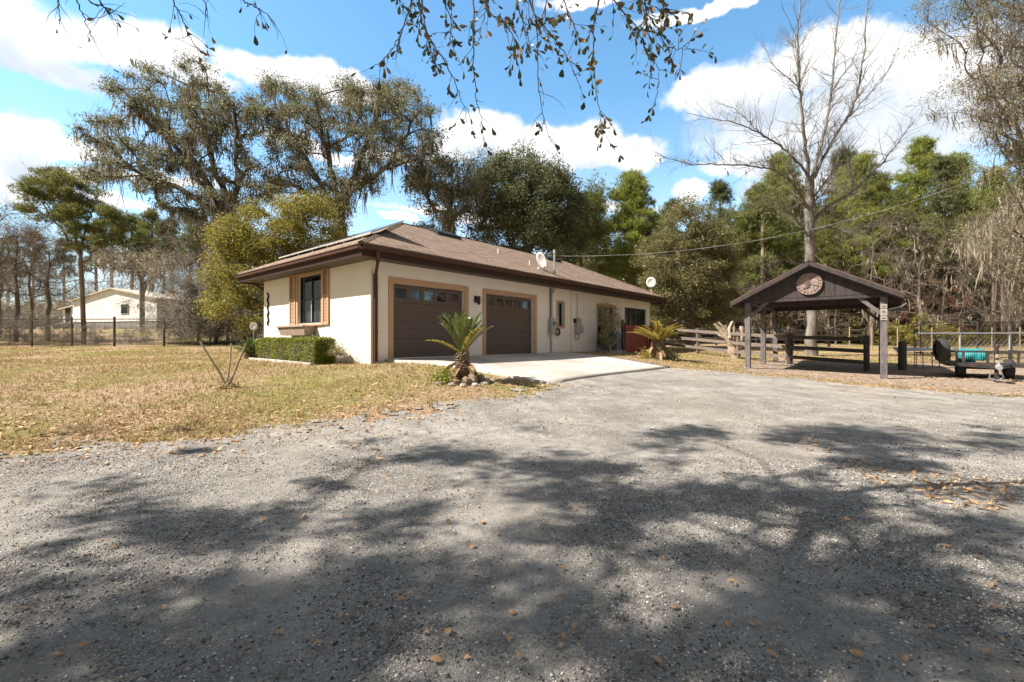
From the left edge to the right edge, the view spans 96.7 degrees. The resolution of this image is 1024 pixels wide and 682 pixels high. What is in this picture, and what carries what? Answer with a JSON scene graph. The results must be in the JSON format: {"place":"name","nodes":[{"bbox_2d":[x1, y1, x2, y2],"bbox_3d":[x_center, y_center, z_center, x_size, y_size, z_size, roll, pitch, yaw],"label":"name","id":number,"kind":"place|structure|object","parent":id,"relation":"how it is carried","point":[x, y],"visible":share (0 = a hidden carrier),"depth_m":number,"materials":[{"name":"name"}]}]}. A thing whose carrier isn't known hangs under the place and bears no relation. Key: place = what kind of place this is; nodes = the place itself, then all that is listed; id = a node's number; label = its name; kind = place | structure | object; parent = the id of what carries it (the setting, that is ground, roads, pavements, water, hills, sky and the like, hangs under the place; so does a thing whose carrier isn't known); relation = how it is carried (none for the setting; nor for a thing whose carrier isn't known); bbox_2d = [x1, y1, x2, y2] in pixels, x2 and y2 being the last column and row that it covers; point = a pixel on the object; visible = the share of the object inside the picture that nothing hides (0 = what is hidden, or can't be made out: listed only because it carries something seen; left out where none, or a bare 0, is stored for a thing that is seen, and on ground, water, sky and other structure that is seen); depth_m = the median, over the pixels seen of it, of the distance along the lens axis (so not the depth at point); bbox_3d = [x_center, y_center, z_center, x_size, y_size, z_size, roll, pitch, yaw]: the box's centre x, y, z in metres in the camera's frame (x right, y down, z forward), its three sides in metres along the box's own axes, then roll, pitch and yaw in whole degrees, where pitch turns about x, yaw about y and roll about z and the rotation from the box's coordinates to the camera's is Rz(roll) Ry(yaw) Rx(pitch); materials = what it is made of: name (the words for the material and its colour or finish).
{"place":"outdoors","nodes":[
{"label":"outdoors","id":0,"kind":"place"},
{"bbox_2d":[0,368,1023,681],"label":"gravel driveway","id":1,"kind":"structure","parent":0,"point":[734,394],"depth_m":2.91,"materials":[{"name":"grey gravel"}]},
{"bbox_2d":[0,345,1023,518],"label":"leaf litter","id":2,"kind":"object","parent":1,"relation":"on","point":[1001,490],"visible":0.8,"depth_m":6.39,"materials":[{"name":"brown plant"}]},
{"bbox_2d":[0,329,1023,458],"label":"ground","id":3,"kind":"structure","parent":0,"point":[530,392],"depth_m":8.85,"materials":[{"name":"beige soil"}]},
{"bbox_2d":[0,312,62,344],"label":"brush thicket","id":4,"kind":"object","parent":3,"relation":"on","point":[9,327],"visible":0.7,"depth_m":28.18,"materials":[{"name":"grey plant"}]},
{"bbox_2d":[0,217,63,328],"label":"thin bare tree","id":5,"kind":"object","parent":3,"relation":"on","point":[21,263],"visible":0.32,"depth_m":36.28,"materials":[{"name":"brown plant"}]},
{"bbox_2d":[0,315,76,343],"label":"brush thicket","id":6,"kind":"object","parent":3,"relation":"on","point":[21,334],"visible":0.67,"depth_m":28.13,"materials":[{"name":"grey plant"}]},
{"bbox_2d":[6,310,79,344],"bbox_3d":[-28.725,-0.849,28.674,3.399,2.458,4.918,0,0,-15],"label":"brush thicket","id":7,"kind":"object","parent":3,"relation":"on","point":[41,339],"visible":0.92,"depth_m":27.80,"materials":[{"name":"brown plant"}]},
{"bbox_2d":[0,190,86,300],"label":"thin bare tree","id":8,"kind":"object","parent":3,"relation":"on","point":[9,223],"visible":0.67,"depth_m":29.61,"materials":[{"name":"brown plant"}]},
{"bbox_2d":[0,201,98,341],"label":"thin bare tree","id":9,"kind":"object","parent":3,"relation":"on","point":[18,296],"visible":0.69,"depth_m":29.97,"materials":[{"name":"brown plant"}]},
{"bbox_2d":[0,227,103,335],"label":"thin bare tree","id":10,"kind":"object","parent":3,"relation":"on","point":[32,304],"visible":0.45,"depth_m":34.05,"materials":[{"name":"brown plant"}]},
{"bbox_2d":[50,235,78,328],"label":"pine tree","id":11,"kind":"object","parent":3,"relation":"on","point":[64,256],"visible":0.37,"depth_m":74.56,"materials":[{"name":"green plant"}]},
{"bbox_2d":[2,160,135,343],"bbox_3d":[-27.574,-5.805,28.405,9.359,11.975,4.431,0,0,0],"label":"pine tree","id":12,"kind":"object","parent":3,"relation":"on","point":[58,183],"visible":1,"depth_m":27.78,"materials":[{"name":"green plant"}]},
{"bbox_2d":[0,216,138,340],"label":"thin bare tree","id":13,"kind":"object","parent":3,"relation":"on","point":[48,296],"visible":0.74,"depth_m":30.96,"materials":[{"name":"brown plant"}]},
{"bbox_2d":[75,324,112,344],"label":"brush thicket","id":14,"kind":"object","parent":3,"relation":"on","point":[89,334],"visible":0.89,"depth_m":28.12,"materials":[{"name":"brown plant"}]},
{"bbox_2d":[86,209,138,287],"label":"pine tree","id":15,"kind":"object","parent":3,"relation":"on","point":[127,242],"visible":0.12,"depth_m":57.98,"materials":[{"name":"green plant"}]},
{"bbox_2d":[109,210,148,289],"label":"pine tree","id":16,"kind":"object","parent":3,"relation":"on","point":[134,229],"visible":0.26,"depth_m":61.69,"materials":[{"name":"green plant"}]},
{"bbox_2d":[0,316,260,346],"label":"wire fence","id":17,"kind":"object","parent":3,"relation":"on","point":[114,319],"visible":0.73,"depth_m":27.00,"materials":[{"name":"grey metal"}]},
{"bbox_2d":[1,255,262,328],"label":"distant brush","id":18,"kind":"object","parent":3,"relation":"on","point":[39,307],"visible":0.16,"depth_m":53.18,"materials":[{"name":"plant"}]},
{"bbox_2d":[72,235,194,330],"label":"mossy oak","id":19,"kind":"object","parent":3,"relation":"on","point":[117,265],"visible":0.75,"depth_m":38.75,"materials":[{"name":"grey plant"}]},
{"bbox_2d":[57,288,237,328],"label":"mobile home","id":20,"kind":"object","parent":3,"relation":"on","point":[101,307],"visible":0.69,"depth_m":45.96,"materials":[{"name":"white metal"}]},
{"bbox_2d":[128,206,167,285],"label":"pine tree","id":21,"kind":"object","parent":3,"relation":"on","point":[150,224],"visible":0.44,"depth_m":59.28,"materials":[{"name":"green plant"}]},
{"bbox_2d":[143,214,182,292],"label":"pine tree","id":22,"kind":"object","parent":3,"relation":"on","point":[163,230],"visible":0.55,"depth_m":57.56,"materials":[{"name":"green plant"}]},
{"bbox_2d":[62,36,272,340],"bbox_3d":[-25.858,-11.001,33.392,20.005,22.524,11.801,0,0,0],"label":"live oak","id":23,"kind":"object","parent":3,"relation":"on","point":[184,154],"visible":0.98,"depth_m":31.23,"materials":[{"name":"green plant"}]},
{"bbox_2d":[145,303,215,345],"bbox_3d":[-20.796,-1.018,28.604,3.885,2.810,5.620,0,0,-41],"label":"brush thicket","id":24,"kind":"object","parent":3,"relation":"on","point":[181,336],"visible":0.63,"depth_m":27.65,"materials":[{"name":"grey plant"}]},
{"bbox_2d":[107,264,261,343],"bbox_3d":[-19.678,-2.252,29.763,8.582,5.403,11.201,0,0,37],"label":"brush thicket","id":25,"kind":"object","parent":3,"relation":"on","point":[184,303],"visible":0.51,"depth_m":27.96,"materials":[{"name":"grey plant"}]},
{"bbox_2d":[117,258,256,342],"bbox_3d":[-19.252,-2.435,29.470,9.011,5.673,11.761,0,0,-36],"label":"brush thicket","id":26,"kind":"object","parent":3,"relation":"on","point":[147,288],"visible":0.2,"depth_m":28.20,"materials":[{"name":"grey plant"}]},
{"bbox_2d":[123,241,259,339],"bbox_3d":[-20.363,-3.258,32.583,14.561,7.024,11.157,0,0,39],"label":"brush thicket","id":27,"kind":"object","parent":3,"relation":"on","point":[170,264],"visible":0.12,"depth_m":30.53,"materials":[{"name":"grey plant"}]},
{"bbox_2d":[181,215,209,269],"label":"pine tree","id":28,"kind":"object","parent":3,"relation":"on","point":[191,243],"visible":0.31,"depth_m":57.14,"materials":[{"name":"green plant"}]},
{"bbox_2d":[138,269,263,343],"bbox_3d":[-18.405,-2.002,28.522,10.081,4.862,7.724,0,0,-25],"label":"brush thicket","id":29,"kind":"object","parent":3,"relation":"on","point":[227,329],"visible":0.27,"depth_m":28.19,"materials":[{"name":"grey plant"}]},
{"bbox_2d":[130,207,276,342],"bbox_3d":[-20.069,-4.351,30.325,9.993,9.000,7.517,0,0,-13],"label":"thin bare tree","id":30,"kind":"object","parent":3,"relation":"on","point":[184,260],"visible":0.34,"depth_m":28.81,"materials":[{"name":"brown plant"}]},
{"bbox_2d":[199,341,246,388],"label":"pruned sapling","id":31,"kind":"object","parent":3,"relation":"on","point":[218,370],"visible":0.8,"depth_m":8.67,"materials":[{"name":"brown plant"}]},
{"bbox_2d":[234,336,257,358],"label":"sago palm","id":32,"kind":"object","parent":3,"relation":"on","point":[250,350],"visible":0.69,"depth_m":15.41,"materials":[{"name":"green plant"}]},
{"bbox_2d":[188,180,353,337],"bbox_3d":[-11.406,-3.524,21.454,8.304,8.094,5.876,0,0,0],"label":"yellow green tree","id":33,"kind":"object","parent":3,"relation":"on","point":[258,251],"visible":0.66,"depth_m":20.47,"materials":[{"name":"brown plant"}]},
{"bbox_2d":[254,335,337,364],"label":"box hedge","id":34,"kind":"object","parent":3,"relation":"on","point":[306,349],"visible":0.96,"depth_m":13.18,"materials":[{"name":"green plant"}]},
{"bbox_2d":[233,59,453,237],"bbox_3d":[-13.044,-10.961,33.824,17.935,22.362,11.618,0,0,0],"label":"live oak","id":35,"kind":"object","parent":3,"relation":"on","point":[385,94],"visible":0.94,"depth_m":32.43,"materials":[{"name":"green plant"}]},
{"bbox_2d":[46,0,716,162],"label":"water oak","id":36,"kind":"object","parent":3,"relation":"on","point":[554,22],"visible":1,"depth_m":3.24,"materials":[{"name":"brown plant"}]},
{"bbox_2d":[234,220,667,363],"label":"house","id":37,"kind":"structure","parent":3,"relation":"on","point":[382,293],"depth_m":15.13,"materials":[{"name":"paint"}]},
{"bbox_2d":[300,274,320,323],"bbox_3d":[-6.243,-1.345,14.955,2.000,1.950,0.715,0,0,41],"label":"window","id":38,"kind":"structure","parent":37,"relation":"in","point":[312,306],"depth_m":15.05,"materials":[{"name":"black glass"}]},
{"bbox_2d":[394,284,461,357],"bbox_3d":[-2.707,-0.720,14.158,0.405,2.400,3.380,0,0,41],"label":"garage door","id":39,"kind":"structure","parent":37,"relation":"in","point":[416,309],"depth_m":13.88,"materials":[{"name":"brown metal"}]},
{"bbox_2d":[486,294,530,354],"bbox_3d":[-0.266,-0.720,17.007,0.405,2.400,3.320,0,0,41],"label":"garage door","id":40,"kind":"structure","parent":37,"relation":"in","point":[510,317],"depth_m":16.91,"materials":[{"name":"brown metal"}]},
{"bbox_2d":[610,307,644,327],"bbox_3d":[6.388,-1.120,24.920,0.700,1.700,3.000,0,0,41],"label":"window","id":41,"kind":"structure","parent":37,"relation":"in","point":[630,313],"depth_m":25.16,"materials":[{"name":"black glass"}]},
{"bbox_2d":[397,145,508,234],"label":"mossy oak","id":42,"kind":"object","parent":3,"relation":"on","point":[447,195],"visible":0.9,"depth_m":34.46,"materials":[{"name":"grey plant"}]},
{"bbox_2d":[425,310,492,381],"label":"sago palm","id":43,"kind":"object","parent":3,"relation":"on","point":[461,329],"visible":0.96,"depth_m":9.24,"materials":[{"name":"green plant"}]},
{"bbox_2d":[1,208,1015,337],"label":"woods","id":44,"kind":"object","parent":3,"relation":"on","point":[93,292],"depth_m":77.13,"materials":[{"name":"brown plant"}]},
{"bbox_2d":[385,352,669,384],"bbox_3d":[1.312,0.784,14.287,5.500,0.638,8.750,0,0,41],"label":"concrete apron","id":45,"kind":"object","parent":3,"relation":"on","point":[535,370],"visible":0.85,"depth_m":12.54,"materials":[{"name":"white concrete"}]},
{"bbox_2d":[461,136,596,266],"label":"evergreen oak","id":46,"kind":"object","parent":3,"relation":"on","point":[529,215],"visible":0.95,"depth_m":34.60,"materials":[{"name":"green plant"}]},
{"bbox_2d":[556,177,605,266],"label":"slim pine","id":47,"kind":"object","parent":3,"relation":"on","point":[591,220],"visible":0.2,"depth_m":39.85,"materials":[{"name":"green plant"}]},
{"bbox_2d":[561,168,618,272],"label":"slim pine","id":48,"kind":"object","parent":3,"relation":"on","point":[598,192],"visible":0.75,"depth_m":39.00,"materials":[{"name":"green plant"}]},
{"bbox_2d":[575,191,622,278],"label":"pine tree","id":49,"kind":"object","parent":3,"relation":"on","point":[591,250],"visible":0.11,"depth_m":46.11,"materials":[{"name":"green plant"}]},
{"bbox_2d":[593,297,626,352],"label":"dry shrub","id":50,"kind":"object","parent":3,"relation":"on","point":[607,337],"visible":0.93,"depth_m":20.39,"materials":[{"name":"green plant"}]},
{"bbox_2d":[601,332,626,352],"bbox_3d":[4.704,0.100,21.160,0.900,1.048,0.900,0,0,41],"label":"air conditioner","id":51,"kind":"object","parent":3,"relation":"on","point":[616,347],"visible":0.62,"depth_m":20.85,"materials":[{"name":"metal"}]},
{"bbox_2d":[587,163,675,288],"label":"pine tree","id":52,"kind":"object","parent":3,"relation":"on","point":[630,190],"visible":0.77,"depth_m":38.91,"materials":[{"name":"green plant"}]},
{"bbox_2d":[621,320,654,351],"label":"red gate","id":53,"kind":"structure","parent":3,"relation":"on","point":[634,342],"depth_m":21.87,"materials":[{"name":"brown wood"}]},
{"bbox_2d":[630,320,686,359],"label":"sago palm","id":54,"kind":"object","parent":3,"relation":"on","point":[658,334],"visible":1,"depth_m":16.66,"materials":[{"name":"green plant"}]},
{"bbox_2d":[629,187,757,345],"bbox_3d":[11.316,-4.642,28.741,8.958,10.260,7.661,0,0,0],"label":"olive green tree","id":55,"kind":"object","parent":3,"relation":"on","point":[697,281],"visible":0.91,"depth_m":27.83,"materials":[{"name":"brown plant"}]},
{"bbox_2d":[700,173,742,339],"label":"pine tree","id":56,"kind":"object","parent":3,"relation":"on","point":[720,190],"visible":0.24,"depth_m":47.59,"materials":[{"name":"green plant"}]},
{"bbox_2d":[655,326,789,363],"bbox_3d":[9.290,0.054,23.283,0.252,2.025,9.946,0,0,-26],"label":"board fence","id":57,"kind":"object","parent":3,"relation":"on","point":[738,343],"visible":0.62,"depth_m":21.02,"materials":[{"name":"brown wood"}]},
{"bbox_2d":[714,321,744,357],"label":"pruned tree","id":58,"kind":"object","parent":3,"relation":"on","point":[727,336],"visible":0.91,"depth_m":21.21,"materials":[{"name":"beige plant"}]},
{"bbox_2d":[711,282,792,337],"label":"understorey tree","id":59,"kind":"object","parent":3,"relation":"on","point":[782,324],"visible":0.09,"depth_m":39.09,"materials":[{"name":"green plant"}]},
{"bbox_2d":[720,181,795,342],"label":"pine tree","id":60,"kind":"object","parent":3,"relation":"on","point":[754,275],"visible":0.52,"depth_m":41.02,"materials":[{"name":"green plant"}]},
{"bbox_2d":[719,180,803,342],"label":"slim pine","id":61,"kind":"object","parent":3,"relation":"on","point":[763,227],"visible":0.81,"depth_m":40.13,"materials":[{"name":"green plant"}]},
{"bbox_2d":[666,327,866,346],"bbox_3d":[16.676,-0.354,34.205,18.814,1.784,1.247,0,0,8],"label":"board fence","id":62,"kind":"object","parent":3,"relation":"on","point":[756,330],"visible":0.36,"depth_m":33.40,"materials":[{"name":"brown wood"}]},
{"bbox_2d":[617,0,941,355],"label":"bare tree","id":63,"kind":"object","parent":3,"relation":"on","point":[810,219],"visible":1,"depth_m":23.77,"materials":[{"name":"grey plant"}]},
{"bbox_2d":[757,150,816,340],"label":"pine tree","id":64,"kind":"object","parent":3,"relation":"on","point":[785,190],"visible":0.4,"depth_m":45.03,"materials":[{"name":"green plant"}]},
{"bbox_2d":[732,248,853,332],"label":"bare woodland tree","id":65,"kind":"object","parent":3,"relation":"on","point":[794,320],"visible":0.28,"depth_m":37.37,"materials":[{"name":"brown plant"}]},
{"bbox_2d":[730,260,907,378],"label":"pavilion","id":66,"kind":"structure","parent":3,"relation":"on","point":[836,291],"depth_m":14.88,"materials":[{"name":"brown wood"}]},
{"bbox_2d":[796,273,822,294],"bbox_3d":[9.461,-1.820,14.484,0.700,0.692,0.067,0,0,38],"label":"round emblem","id":67,"kind":"object","parent":66,"relation":"attached to","point":[809,283],"visible":1,"depth_m":14.47,"materials":[{"name":"brown wood"}]},
{"bbox_2d":[788,334,869,370],"bbox_3d":[12.052,0.437,17.497,0.188,1.488,3.002,0,0,-23],"label":"board fence","id":68,"kind":"object","parent":3,"relation":"on","point":[865,351],"visible":0.86,"depth_m":17.14,"materials":[{"name":"brown wood"}]},
{"bbox_2d":[793,202,867,342],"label":"pine tree","id":69,"kind":"object","parent":3,"relation":"on","point":[828,219],"visible":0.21,"depth_m":41.32,"materials":[{"name":"green plant"}]},
{"bbox_2d":[799,222,868,343],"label":"slim pine","id":70,"kind":"object","parent":3,"relation":"on","point":[826,257],"visible":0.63,"depth_m":38.46,"materials":[{"name":"green plant"}]},
{"bbox_2d":[790,266,878,341],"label":"understorey tree","id":71,"kind":"object","parent":3,"relation":"on","point":[855,321],"visible":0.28,"depth_m":38.40,"materials":[{"name":"green plant"}]},
{"bbox_2d":[816,145,860,218],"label":"pine tree","id":72,"kind":"object","parent":3,"relation":"on","point":[841,160],"visible":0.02,"depth_m":56.06,"materials":[{"name":"green plant"}]},
{"bbox_2d":[789,273,906,344],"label":"bare woodland tree","id":73,"kind":"object","parent":3,"relation":"on","point":[834,324],"visible":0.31,"depth_m":36.35,"materials":[{"name":"brown plant"}]},
{"bbox_2d":[821,165,884,341],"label":"pine tree","id":74,"kind":"object","parent":3,"relation":"on","point":[839,173],"visible":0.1,"depth_m":44.53,"materials":[{"name":"green plant"}]},
{"bbox_2d":[764,199,956,345],"bbox_3d":[28.500,-5.240,38.203,14.400,11.206,14.655,0,0,-29],"label":"bare woodland tree","id":75,"kind":"object","parent":3,"relation":"on","point":[871,320],"visible":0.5,"depth_m":35.09,"materials":[{"name":"brown plant"}]},
{"bbox_2d":[821,149,912,342],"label":"pine tree","id":76,"kind":"object","parent":3,"relation":"on","point":[882,189],"visible":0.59,"depth_m":39.33,"materials":[{"name":"green plant"}]},
{"bbox_2d":[831,192,938,343],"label":"slim pine","id":77,"kind":"object","parent":3,"relation":"on","point":[900,215],"visible":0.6,"depth_m":38.84,"materials":[{"name":"green plant"}]},
{"bbox_2d":[858,184,942,335],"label":"pine tree","id":78,"kind":"object","parent":3,"relation":"on","point":[900,193],"visible":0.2,"depth_m":42.20,"materials":[{"name":"green plant"}]},
{"bbox_2d":[818,206,1011,346],"bbox_3d":[31.444,-4.565,33.656,14.975,10.014,13.548,0,0,0],"label":"bare woodland tree","id":79,"kind":"object","parent":3,"relation":"on","point":[918,302],"visible":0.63,"depth_m":33.73,"materials":[{"name":"brown plant"}]},
{"bbox_2d":[872,312,969,347],"bbox_3d":[27.427,-0.710,30.912,5.325,2.559,4.406,0,0,0],"label":"understorey bush","id":80,"kind":"object","parent":3,"relation":"on","point":[892,327],"visible":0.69,"depth_m":30.68,"materials":[{"name":"green plant"}]},
{"bbox_2d":[876,222,972,311],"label":"slim pine","id":81,"kind":"object","parent":3,"relation":"on","point":[926,267],"visible":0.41,"depth_m":39.83,"materials":[{"name":"green plant"}]},
{"bbox_2d":[886,133,967,277],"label":"pine tree","id":82,"kind":"object","parent":3,"relation":"on","point":[920,153],"visible":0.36,"depth_m":47.31,"materials":[{"name":"green plant"}]},
{"bbox_2d":[893,270,972,343],"bbox_3d":[34.733,-3.072,37.959,5.608,6.737,5.583,0,0,0],"label":"russet bush","id":83,"kind":"object","parent":3,"relation":"on","point":[948,302],"visible":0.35,"depth_m":37.50,"materials":[{"name":"brown plant"}]},
{"bbox_2d":[847,248,1023,337],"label":"bare woodland tree","id":84,"kind":"object","parent":3,"relation":"on","point":[941,288],"visible":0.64,"depth_m":35.45,"materials":[{"name":"brown plant"}]},
{"bbox_2d":[902,150,985,338],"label":"pine tree","id":85,"kind":"object","parent":3,"relation":"on","point":[945,168],"visible":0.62,"depth_m":41.49,"materials":[{"name":"green plant"}]},
{"bbox_2d":[907,267,999,338],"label":"understorey tree","id":86,"kind":"object","parent":3,"relation":"on","point":[977,303],"visible":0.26,"depth_m":40.29,"materials":[{"name":"green plant"}]},
{"bbox_2d":[925,149,988,221],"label":"pine tree","id":87,"kind":"object","parent":3,"relation":"on","point":[964,159],"visible":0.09,"depth_m":56.91,"materials":[{"name":"green plant"}]},
{"bbox_2d":[910,258,1023,345],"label":"bare woodland tree","id":88,"kind":"object","parent":3,"relation":"on","point":[1008,329],"visible":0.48,"depth_m":35.39,"materials":[{"name":"brown plant"}]},
{"bbox_2d":[914,333,1023,367],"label":"pipe rail fence","id":89,"kind":"object","parent":3,"relation":"on","point":[960,343],"visible":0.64,"depth_m":17.52,"materials":[{"name":"black metal"}]},
{"bbox_2d":[920,321,1023,359],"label":"chain-link fence","id":90,"kind":"object","parent":3,"relation":"on","point":[995,329],"visible":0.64,"depth_m":21.51,"materials":[{"name":"black metal"}]},
{"bbox_2d":[936,180,1023,343],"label":"slim pine","id":91,"kind":"object","parent":3,"relation":"on","point":[972,192],"visible":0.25,"depth_m":38.78,"materials":[{"name":"green plant"}]},
{"bbox_2d":[944,190,1022,343],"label":"slim pine","id":92,"kind":"object","parent":3,"relation":"on","point":[993,281],"visible":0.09,"depth_m":38.96,"materials":[{"name":"green plant"}]},
{"bbox_2d":[945,177,1023,324],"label":"mossy tree","id":93,"kind":"object","parent":3,"relation":"on","point":[976,254],"visible":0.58,"depth_m":19.35,"materials":[{"name":"brown plant"}]},
{"bbox_2d":[955,162,1023,342],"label":"pine tree","id":94,"kind":"object","parent":3,"relation":"on","point":[996,186],"visible":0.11,"depth_m":43.78,"materials":[{"name":"green plant"}]},
{"bbox_2d":[0,0,1023,329],"label":"sky","id":95,"kind":"structure","parent":0,"point":[43,71],"materials":[{"name":"blue"}]},
{"bbox_2d":[733,360,1023,395],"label":"dirt yard","id":96,"kind":"structure","parent":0,"point":[848,369],"depth_m":14.42,"materials":[{"name":"beige soil"}]},
{"bbox_2d":[895,342,906,369],"bbox_3d":[14.273,0.595,16.662,0.753,1.150,0.264,0,0,-39],"label":"gate post","id":97,"kind":"object","parent":96,"relation":"on","point":[902,356],"visible":0.86,"depth_m":16.61,"materials":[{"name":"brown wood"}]},
{"bbox_2d":[889,0,1023,288],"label":"mossy tree","id":98,"kind":"object","parent":96,"relation":"on","point":[996,94],"visible":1,"depth_m":14.58,"materials":[{"name":"brown plant"}]},
{"bbox_2d":[932,338,1023,382],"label":"utility trailer","id":99,"kind":"object","parent":96,"relation":"on","point":[941,349],"visible":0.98,"depth_m":13.39,"materials":[{"name":"black metal"}]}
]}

